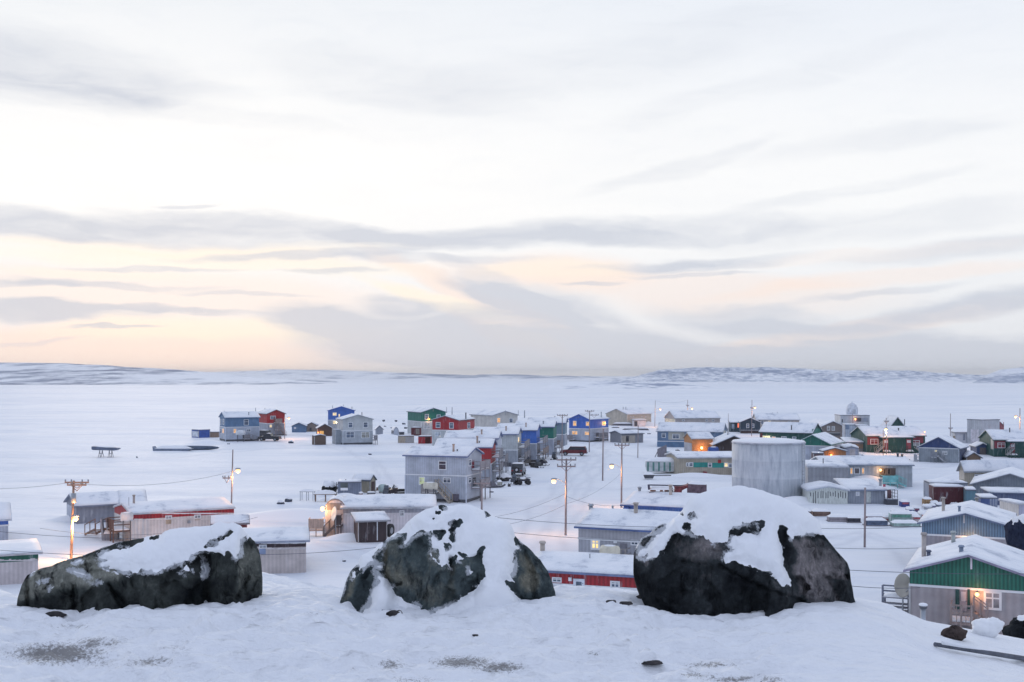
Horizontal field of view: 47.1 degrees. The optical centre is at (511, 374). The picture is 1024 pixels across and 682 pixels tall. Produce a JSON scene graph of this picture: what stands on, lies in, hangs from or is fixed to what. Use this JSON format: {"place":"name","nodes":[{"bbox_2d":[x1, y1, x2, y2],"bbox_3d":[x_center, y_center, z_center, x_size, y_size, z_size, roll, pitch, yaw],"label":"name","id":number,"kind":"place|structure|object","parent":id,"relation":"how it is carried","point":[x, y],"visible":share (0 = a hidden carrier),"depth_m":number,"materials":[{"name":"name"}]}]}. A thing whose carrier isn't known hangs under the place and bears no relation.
{"place":"outdoors","nodes":[
{"label":"outdoors","id":0,"kind":"place"},
{"bbox_2d":[0,362,336,384],"bbox_3d":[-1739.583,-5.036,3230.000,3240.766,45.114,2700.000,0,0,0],"label":"hill","id":1,"kind":"structure","parent":0,"point":[44,374],"depth_m":2255.42,"materials":[{"name":"snow"}]},
{"bbox_2d":[210,369,629,378],"bbox_3d":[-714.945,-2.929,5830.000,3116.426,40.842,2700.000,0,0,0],"label":"hill","id":2,"kind":"structure","parent":0,"point":[301,374],"depth_m":4903.76,"materials":[{"name":"snow"}]},
{"bbox_2d":[0,376,1023,681],"bbox_3d":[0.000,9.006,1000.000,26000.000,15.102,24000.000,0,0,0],"label":"snow ground","id":3,"kind":"structure","parent":0,"point":[306,626],"depth_m":102.66,"materials":[{"name":"snow"}]},
{"bbox_2d":[0,502,11,539],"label":"house","id":4,"kind":"structure","parent":3,"relation":"on","point":[5,513],"depth_m":108.98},
{"bbox_2d":[0,538,42,584],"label":"house","id":5,"kind":"structure","parent":3,"relation":"on","point":[17,567],"depth_m":86.53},
{"bbox_2d":[65,479,88,558],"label":"utility pole","id":6,"kind":"object","parent":3,"relation":"on","point":[73,501],"visible":0.98,"depth_m":97.89,"materials":[{"name":"brown wood"}]},
{"bbox_2d":[63,491,118,523],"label":"house","id":7,"kind":"structure","parent":3,"relation":"on","point":[91,506],"depth_m":121.46,"materials":[{"name":"wood"}]},
{"bbox_2d":[91,446,120,456],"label":"boat","id":8,"kind":"object","parent":3,"relation":"on","point":[108,448],"visible":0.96,"depth_m":220.02,"materials":[{"name":"paint"}]},
{"bbox_2d":[100,517,119,540],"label":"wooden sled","id":9,"kind":"object","parent":3,"relation":"on","point":[106,537],"visible":0.62,"depth_m":110.03,"materials":[{"name":"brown wood"}]},
{"bbox_2d":[120,512,132,540],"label":"fuel tank","id":10,"kind":"object","parent":3,"relation":"on","point":[126,516],"visible":0.98,"depth_m":106.29,"materials":[{"name":"metal"}]},
{"bbox_2d":[118,489,146,503],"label":"shed","id":11,"kind":"structure","parent":3,"relation":"on","point":[140,494],"depth_m":123.79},
{"bbox_2d":[17,522,262,612],"bbox_3d":[-2.548,1.395,8.039,1.669,0.782,0.789,0,0,0],"label":"boulder","id":12,"kind":"object","parent":3,"relation":"on","point":[219,562],"visible":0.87,"depth_m":7.86,"materials":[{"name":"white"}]},
{"bbox_2d":[84,495,235,542],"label":"house","id":13,"kind":"structure","parent":3,"relation":"on","point":[153,518],"depth_m":111.27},
{"bbox_2d":[152,445,193,450],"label":"barge","id":14,"kind":"object","parent":3,"relation":"on","point":[173,448],"visible":1,"depth_m":236.97,"materials":[{"name":"paint"}]},
{"bbox_2d":[191,429,209,437],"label":"shed","id":15,"kind":"structure","parent":3,"relation":"on","point":[200,433],"depth_m":287.47,"materials":[{"name":"paint"}]},
{"bbox_2d":[183,445,218,449],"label":"canoe","id":16,"kind":"object","parent":3,"relation":"on","point":[203,447],"visible":0.66,"depth_m":241.30,"materials":[{"name":"paint"}]},
{"bbox_2d":[210,514,249,527],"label":"shed","id":17,"kind":"structure","parent":3,"relation":"on","point":[233,518],"depth_m":108.22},
{"bbox_2d":[218,411,260,441],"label":"house","id":18,"kind":"structure","parent":3,"relation":"on","point":[231,423],"depth_m":273.95,"materials":[{"name":"wood"}]},
{"bbox_2d":[255,408,285,435],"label":"house","id":19,"kind":"structure","parent":3,"relation":"on","point":[272,420],"depth_m":295.61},
{"bbox_2d":[243,526,309,573],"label":"house","id":20,"kind":"structure","parent":3,"relation":"on","point":[287,543],"depth_m":91.71,"materials":[{"name":"wood"}]},
{"bbox_2d":[248,508,324,521],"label":"snow bank","id":21,"kind":"structure","parent":3,"relation":"on","point":[295,515],"depth_m":125.11,"materials":[{"name":"snow"}]},
{"bbox_2d":[292,422,307,431],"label":"shed","id":22,"kind":"structure","parent":3,"relation":"on","point":[299,427],"depth_m":313.54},
{"bbox_2d":[312,434,325,444],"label":"shed","id":23,"kind":"structure","parent":3,"relation":"on","point":[318,439],"depth_m":256.43,"materials":[{"name":"brown wood"}]},
{"bbox_2d":[316,423,331,435],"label":"shed","id":24,"kind":"structure","parent":3,"relation":"on","point":[324,429],"depth_m":295.87,"materials":[{"name":"brown wood"}]},
{"bbox_2d":[322,480,337,491],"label":"junk heap","id":25,"kind":"object","parent":3,"relation":"on","point":[328,485],"visible":0.65,"depth_m":152.36,"materials":[{"name":"black"}]},
{"bbox_2d":[315,533,355,541],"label":"snow bank","id":26,"kind":"structure","parent":3,"relation":"on","point":[345,537],"depth_m":109.22,"materials":[{"name":"snow"}]},
{"bbox_2d":[332,429,340,443],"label":"porch","id":27,"kind":"object","parent":3,"relation":"on","point":[336,436],"visible":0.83,"depth_m":259.43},
{"bbox_2d":[327,405,355,428],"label":"house","id":28,"kind":"structure","parent":3,"relation":"on","point":[334,413],"depth_m":318.50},
{"bbox_2d":[338,479,361,494],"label":"shed","id":29,"kind":"structure","parent":3,"relation":"on","point":[353,486],"depth_m":149.24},
{"bbox_2d":[336,412,377,444],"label":"house","id":30,"kind":"structure","parent":3,"relation":"on","point":[356,428],"depth_m":259.12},
{"bbox_2d":[352,473,376,492],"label":"shed","id":31,"kind":"structure","parent":3,"relation":"on","point":[368,482],"depth_m":154.13,"materials":[{"name":"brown wood"}]},
{"bbox_2d":[350,511,390,542],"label":"shed","id":32,"kind":"structure","parent":3,"relation":"on","point":[370,526],"depth_m":108.07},
{"bbox_2d":[340,494,436,532],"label":"house","id":33,"kind":"structure","parent":3,"relation":"on","point":[401,510],"depth_m":113.54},
{"bbox_2d":[308,495,344,536],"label":"porch","id":34,"kind":"object","parent":33,"relation":"attached to","point":[328,527],"visible":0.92,"depth_m":113.00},
{"bbox_2d":[398,435,413,442],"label":"shed","id":35,"kind":"structure","parent":3,"relation":"on","point":[405,438],"depth_m":264.43,"materials":[{"name":"grey wood"}]},
{"bbox_2d":[406,407,452,434],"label":"house","id":36,"kind":"structure","parent":3,"relation":"on","point":[422,417],"depth_m":302.69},
{"bbox_2d":[402,444,490,503],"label":"house","id":37,"kind":"structure","parent":3,"relation":"on","point":[453,471],"depth_m":143.33,"materials":[{"name":"wood"}]},
{"bbox_2d":[340,504,555,615],"bbox_3d":[-0.444,1.343,8.088,1.507,0.905,0.834,0,0,0],"label":"boulder","id":38,"kind":"object","parent":3,"relation":"on","point":[444,559],"visible":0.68,"depth_m":7.93,"materials":[{"name":"white"}]},
{"bbox_2d":[431,413,475,445],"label":"house","id":39,"kind":"structure","parent":3,"relation":"on","point":[441,425],"depth_m":255.00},
{"bbox_2d":[434,436,502,480],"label":"house","id":40,"kind":"structure","parent":3,"relation":"on","point":[487,446],"depth_m":169.56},
{"bbox_2d":[443,429,507,474],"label":"house","id":41,"kind":"structure","parent":3,"relation":"on","point":[496,435],"depth_m":183.96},
{"bbox_2d":[469,410,524,426],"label":"house","id":42,"kind":"structure","parent":3,"relation":"on","point":[489,418],"depth_m":284.43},
{"bbox_2d":[473,426,530,466],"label":"house","id":43,"kind":"structure","parent":3,"relation":"on","point":[512,446],"depth_m":198.32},
{"bbox_2d":[511,462,525,475],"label":"jeep","id":44,"kind":"object","parent":3,"relation":"on","point":[518,467],"visible":1,"depth_m":178.65,"materials":[{"name":"paint"}]},
{"bbox_2d":[497,423,548,459],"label":"house","id":45,"kind":"structure","parent":3,"relation":"on","point":[531,431],"depth_m":210.46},
{"bbox_2d":[515,420,561,454],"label":"house","id":46,"kind":"structure","parent":3,"relation":"on","point":[549,428],"depth_m":225.25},
{"bbox_2d":[528,416,567,445],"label":"house","id":47,"kind":"structure","parent":3,"relation":"on","point":[559,426],"depth_m":245.52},
{"bbox_2d":[551,457,575,534],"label":"utility pole","id":48,"kind":"object","parent":3,"relation":"on","point":[565,469],"visible":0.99,"depth_m":112.09,"materials":[{"name":"brown wood"}]},
{"bbox_2d":[560,446,587,455],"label":"parked car","id":49,"kind":"object","parent":3,"relation":"on","point":[582,450],"visible":0.95,"depth_m":223.24,"materials":[{"name":"paint"}]},
{"bbox_2d":[535,541,637,590],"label":"house","id":50,"kind":"structure","parent":3,"relation":"on","point":[591,569],"depth_m":73.59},
{"bbox_2d":[567,412,609,441],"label":"house","id":51,"kind":"structure","parent":3,"relation":"on","point":[579,429],"depth_m":269.78,"materials":[{"name":"wood"}]},
{"bbox_2d":[599,545,619,553],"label":"fuel tank","id":52,"kind":"object","parent":3,"relation":"on","point":[612,549],"visible":0.65,"depth_m":92.24,"materials":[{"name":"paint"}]},
{"bbox_2d":[609,443,629,507],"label":"utility pole","id":53,"kind":"object","parent":3,"relation":"on","point":[611,464],"visible":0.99,"depth_m":136.35,"materials":[{"name":"brown wood"}]},
{"bbox_2d":[574,502,679,554],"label":"house","id":54,"kind":"structure","parent":3,"relation":"on","point":[619,532],"depth_m":96.46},
{"bbox_2d":[609,429,644,442],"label":"shed","id":55,"kind":"structure","parent":3,"relation":"on","point":[629,436],"depth_m":265.20,"materials":[{"name":"grey wood"}]},
{"bbox_2d":[605,408,651,424],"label":"hall","id":56,"kind":"structure","parent":3,"relation":"on","point":[622,415],"depth_m":358.09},
{"bbox_2d":[645,457,673,471],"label":"shed","id":57,"kind":"object","parent":3,"relation":"on","point":[659,464],"visible":0.91,"depth_m":183.60,"materials":[{"name":"paint"}]},
{"bbox_2d":[620,484,699,511],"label":"house","id":58,"kind":"structure","parent":3,"relation":"on","point":[670,500],"depth_m":121.05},
{"bbox_2d":[648,484,687,492],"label":"drill trailer","id":59,"kind":"object","parent":3,"relation":"on","point":[678,488],"visible":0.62,"depth_m":123.85,"materials":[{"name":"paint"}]},
{"bbox_2d":[656,422,726,446],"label":"house","id":60,"kind":"structure","parent":3,"relation":"on","point":[670,434],"depth_m":251.11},
{"bbox_2d":[664,410,720,422],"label":"house","id":61,"kind":"structure","parent":3,"relation":"on","point":[711,416],"depth_m":336.73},
{"bbox_2d":[659,473,731,477],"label":"snow bank","id":62,"kind":"structure","parent":3,"relation":"on","point":[700,475],"depth_m":177.87,"materials":[{"name":"snow"}]},
{"bbox_2d":[687,481,706,492],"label":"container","id":63,"kind":"object","parent":3,"relation":"on","point":[697,486],"visible":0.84,"depth_m":128.05,"materials":[{"name":"metal"}]},
{"bbox_2d":[664,451,731,474],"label":"trailer house","id":64,"kind":"structure","parent":3,"relation":"on","point":[715,462],"depth_m":181.31,"materials":[{"name":"wood"}]},
{"bbox_2d":[682,432,714,450],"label":"house","id":65,"kind":"structure","parent":3,"relation":"on","point":[697,441],"depth_m":230.11,"materials":[{"name":"brown wood"}]},
{"bbox_2d":[709,428,741,450],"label":"house","id":66,"kind":"structure","parent":3,"relation":"on","point":[722,442],"depth_m":227.15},
{"bbox_2d":[633,485,854,616],"bbox_3d":[1.625,1.304,8.126,1.558,1.074,0.962,0,0,0],"label":"boulder","id":67,"kind":"object","parent":3,"relation":"on","point":[737,549],"visible":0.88,"depth_m":7.93,"materials":[{"name":"black"}]},
{"bbox_2d":[738,417,760,433],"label":"house","id":68,"kind":"structure","parent":3,"relation":"on","point":[744,425],"depth_m":306.14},
{"bbox_2d":[731,437,805,497],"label":"storage tank","id":69,"kind":"object","parent":3,"relation":"on","point":[775,466],"visible":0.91,"depth_m":143.60,"materials":[{"name":"metal"}]},
{"bbox_2d":[752,412,799,427],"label":"house","id":70,"kind":"structure","parent":3,"relation":"on","point":[762,418],"depth_m":326.45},
{"bbox_2d":[758,422,822,439],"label":"house","id":71,"kind":"structure","parent":3,"relation":"on","point":[797,430],"depth_m":256.35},
{"bbox_2d":[785,496,816,503],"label":"snow bank","id":72,"kind":"structure","parent":3,"relation":"on","point":[799,499],"depth_m":140.25,"materials":[{"name":"snow"}]},
{"bbox_2d":[811,508,830,515],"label":"crate","id":73,"kind":"object","parent":3,"relation":"on","point":[820,512],"visible":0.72,"depth_m":127.37,"materials":[{"name":"brown wood"}]},
{"bbox_2d":[801,432,844,459],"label":"house","id":74,"kind":"structure","parent":3,"relation":"on","point":[816,442],"depth_m":204.96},
{"bbox_2d":[800,481,849,503],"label":"shed","id":75,"kind":"structure","parent":3,"relation":"on","point":[821,492],"depth_m":139.77,"materials":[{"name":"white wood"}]},
{"bbox_2d":[809,418,841,438],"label":"house","id":76,"kind":"structure","parent":3,"relation":"on","point":[833,428],"depth_m":281.39,"materials":[{"name":"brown wood"}]},
{"bbox_2d":[805,458,849,483],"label":"house","id":77,"kind":"structure","parent":3,"relation":"on","point":[823,470],"depth_m":154.82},
{"bbox_2d":[818,446,847,455],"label":"house","id":78,"kind":"structure","parent":3,"relation":"on","point":[830,450],"depth_m":198.69,"materials":[{"name":"brown wood"}]},
{"bbox_2d":[826,514,847,521],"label":"crate","id":79,"kind":"object","parent":3,"relation":"on","point":[837,518],"visible":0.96,"depth_m":123.38,"materials":[{"name":"grey wood"}]},
{"bbox_2d":[842,423,855,436],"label":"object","id":80,"kind":"object","parent":3,"relation":"on","point":[847,428],"visible":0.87,"depth_m":271.27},
{"bbox_2d":[840,443,858,454],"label":"shed","id":81,"kind":"structure","parent":3,"relation":"on","point":[851,449],"depth_m":203.19,"materials":[{"name":"paint"}]},
{"bbox_2d":[834,402,869,425],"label":"radar station","id":82,"kind":"object","parent":3,"relation":"on","point":[851,408],"visible":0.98,"depth_m":284.88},
{"bbox_2d":[840,437,863,451],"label":"shed","id":83,"kind":"structure","parent":3,"relation":"on","point":[856,441],"depth_m":232.62,"materials":[{"name":"grey wood"}]},
{"bbox_2d":[833,478,887,503],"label":"house","id":84,"kind":"structure","parent":3,"relation":"on","point":[875,491],"depth_m":139.89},
{"bbox_2d":[810,453,914,487],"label":"house","id":85,"kind":"structure","parent":3,"relation":"on","point":[890,469],"depth_m":161.80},
{"bbox_2d":[862,517,888,525],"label":"crate","id":86,"kind":"object","parent":3,"relation":"on","point":[876,521],"visible":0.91,"depth_m":120.07,"materials":[{"name":"paint"}]},
{"bbox_2d":[852,475,904,488],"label":"snow bank","id":87,"kind":"structure","parent":3,"relation":"on","point":[892,486],"depth_m":161.16,"materials":[{"name":"snow"}]},
{"bbox_2d":[850,426,926,452],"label":"house","id":88,"kind":"structure","parent":3,"relation":"on","point":[905,439],"depth_m":230.82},
{"bbox_2d":[884,489,897,504],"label":"trailer","id":89,"kind":"object","parent":3,"relation":"on","point":[889,499],"visible":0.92,"depth_m":138.69,"materials":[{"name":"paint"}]},
{"bbox_2d":[880,415,904,425],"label":"house","id":90,"kind":"structure","parent":3,"relation":"on","point":[894,420],"depth_m":271.00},
{"bbox_2d":[882,584,908,612],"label":"deck stairs","id":91,"kind":"structure","parent":3,"relation":"on","point":[891,594],"depth_m":73.75,"materials":[{"name":"grey wood"}]},
{"bbox_2d":[888,510,911,521],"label":"crate","id":92,"kind":"object","parent":3,"relation":"on","point":[899,515],"visible":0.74,"depth_m":122.49,"materials":[{"name":"paint"}]},
{"bbox_2d":[894,573,909,610],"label":"satellite dish","id":93,"kind":"object","parent":3,"relation":"on","point":[902,581],"visible":0.89,"depth_m":73.01,"materials":[{"name":"paint"}]},
{"bbox_2d":[889,520,920,526],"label":"crate","id":94,"kind":"object","parent":3,"relation":"on","point":[903,523],"visible":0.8,"depth_m":119.40,"materials":[{"name":"paint"}]},
{"bbox_2d":[914,435,968,462],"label":"house","id":95,"kind":"structure","parent":3,"relation":"on","point":[946,449],"depth_m":204.66,"materials":[{"name":"wood"}]},
{"bbox_2d":[924,479,967,496],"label":"shed","id":96,"kind":"structure","parent":3,"relation":"on","point":[927,482],"depth_m":142.55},
{"bbox_2d":[929,483,963,504],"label":"container","id":97,"kind":"object","parent":3,"relation":"on","point":[949,492],"visible":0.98,"depth_m":138.94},
{"bbox_2d":[941,625,967,640],"bbox_3d":[3.008,1.767,8.003,0.162,0.121,0.143,0,0,0],"label":"rock","id":98,"kind":"object","parent":3,"relation":"on","point":[955,632],"visible":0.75,"depth_m":7.96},
{"bbox_2d":[950,431,966,442],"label":"shed","id":99,"kind":"structure","parent":3,"relation":"on","point":[960,436],"depth_m":263.47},
{"bbox_2d":[903,531,1023,633],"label":"house","id":100,"kind":"structure","parent":3,"relation":"on","point":[991,584],"depth_m":70.60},
{"bbox_2d":[984,590,1001,610],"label":"window","id":101,"kind":"structure","parent":100,"relation":"in","point":[993,599],"depth_m":69.66,"materials":[{"name":"glass"}]},
{"bbox_2d":[917,497,1016,545],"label":"house","id":102,"kind":"structure","parent":3,"relation":"on","point":[961,519],"depth_m":93.67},
{"bbox_2d":[963,486,975,501],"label":"container","id":103,"kind":"object","parent":3,"relation":"on","point":[969,492],"visible":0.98,"depth_m":136.07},
{"bbox_2d":[963,450,982,459],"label":"shed","id":104,"kind":"structure","parent":3,"relation":"on","point":[970,455],"depth_m":204.47,"materials":[{"name":"brown wood"}]},
{"bbox_2d":[969,441,986,454],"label":"shed","id":105,"kind":"structure","parent":3,"relation":"on","point":[978,447],"depth_m":225.55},
{"bbox_2d":[933,641,1023,660],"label":"fallen pole","id":106,"kind":"object","parent":3,"relation":"on","point":[954,646],"visible":1,"depth_m":7.50,"materials":[{"name":"brown wood"}]},
{"bbox_2d":[967,418,999,443],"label":"house","id":107,"kind":"structure","parent":3,"relation":"on","point":[977,428],"depth_m":260.32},
{"bbox_2d":[975,493,997,506],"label":"container","id":108,"kind":"object","parent":3,"relation":"on","point":[988,499],"visible":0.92,"depth_m":128.68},
{"bbox_2d":[971,617,1004,637],"bbox_3d":[3.401,1.828,8.433,0.220,0.181,0.171,0,0,-13],"label":"snow heap","id":109,"kind":"object","parent":3,"relation":"on","point":[991,627],"visible":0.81,"depth_m":8.37,"materials":[{"name":"white"}]},
{"bbox_2d":[956,459,1023,485],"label":"trailer house","id":110,"kind":"structure","parent":3,"relation":"on","point":[968,470],"depth_m":162.18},
{"bbox_2d":[969,467,1023,492],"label":"house","id":111,"kind":"structure","parent":3,"relation":"on","point":[1010,477],"depth_m":148.41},
{"bbox_2d":[978,428,1023,457],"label":"house","id":112,"kind":"structure","parent":3,"relation":"on","point":[1009,442],"depth_m":221.22,"materials":[{"name":"wood"}]},
{"bbox_2d":[980,487,1023,504],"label":"house","id":113,"kind":"structure","parent":3,"relation":"on","point":[1009,492],"depth_m":138.47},
{"bbox_2d":[998,498,1023,515],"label":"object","id":114,"kind":"structure","parent":3,"relation":"on","point":[1013,505],"depth_m":122.70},
{"bbox_2d":[1002,615,1023,638],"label":"rock","id":115,"kind":"object","parent":3,"relation":"on","point":[1014,627],"visible":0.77,"depth_m":10.93,"materials":[{"name":"black"}]},
{"bbox_2d":[1004,514,1023,549],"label":"tarp-covered heap","id":116,"kind":"object","parent":3,"relation":"on","point":[1014,530],"visible":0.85,"depth_m":83.45,"materials":[{"name":"blue fabric"}]},
{"bbox_2d":[0,0,1023,375],"label":"sky","id":117,"kind":"structure","parent":0,"point":[456,187],"materials":[{"name":"white"}]},
{"bbox_2d":[543,381,716,388],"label":"island","id":118,"kind":"structure","parent":0,"point":[601,384],"depth_m":1454.06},
{"bbox_2d":[605,367,984,381],"bbox_3d":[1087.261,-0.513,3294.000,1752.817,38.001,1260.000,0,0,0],"label":"hill","id":119,"kind":"structure","parent":0,"point":[735,374],"depth_m":2835.09,"materials":[{"name":"snow"}]},
{"bbox_2d":[972,367,1023,382],"bbox_3d":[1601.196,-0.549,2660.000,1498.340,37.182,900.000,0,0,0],"label":"hill","id":120,"kind":"structure","parent":0,"point":[1013,375],"depth_m":2336.93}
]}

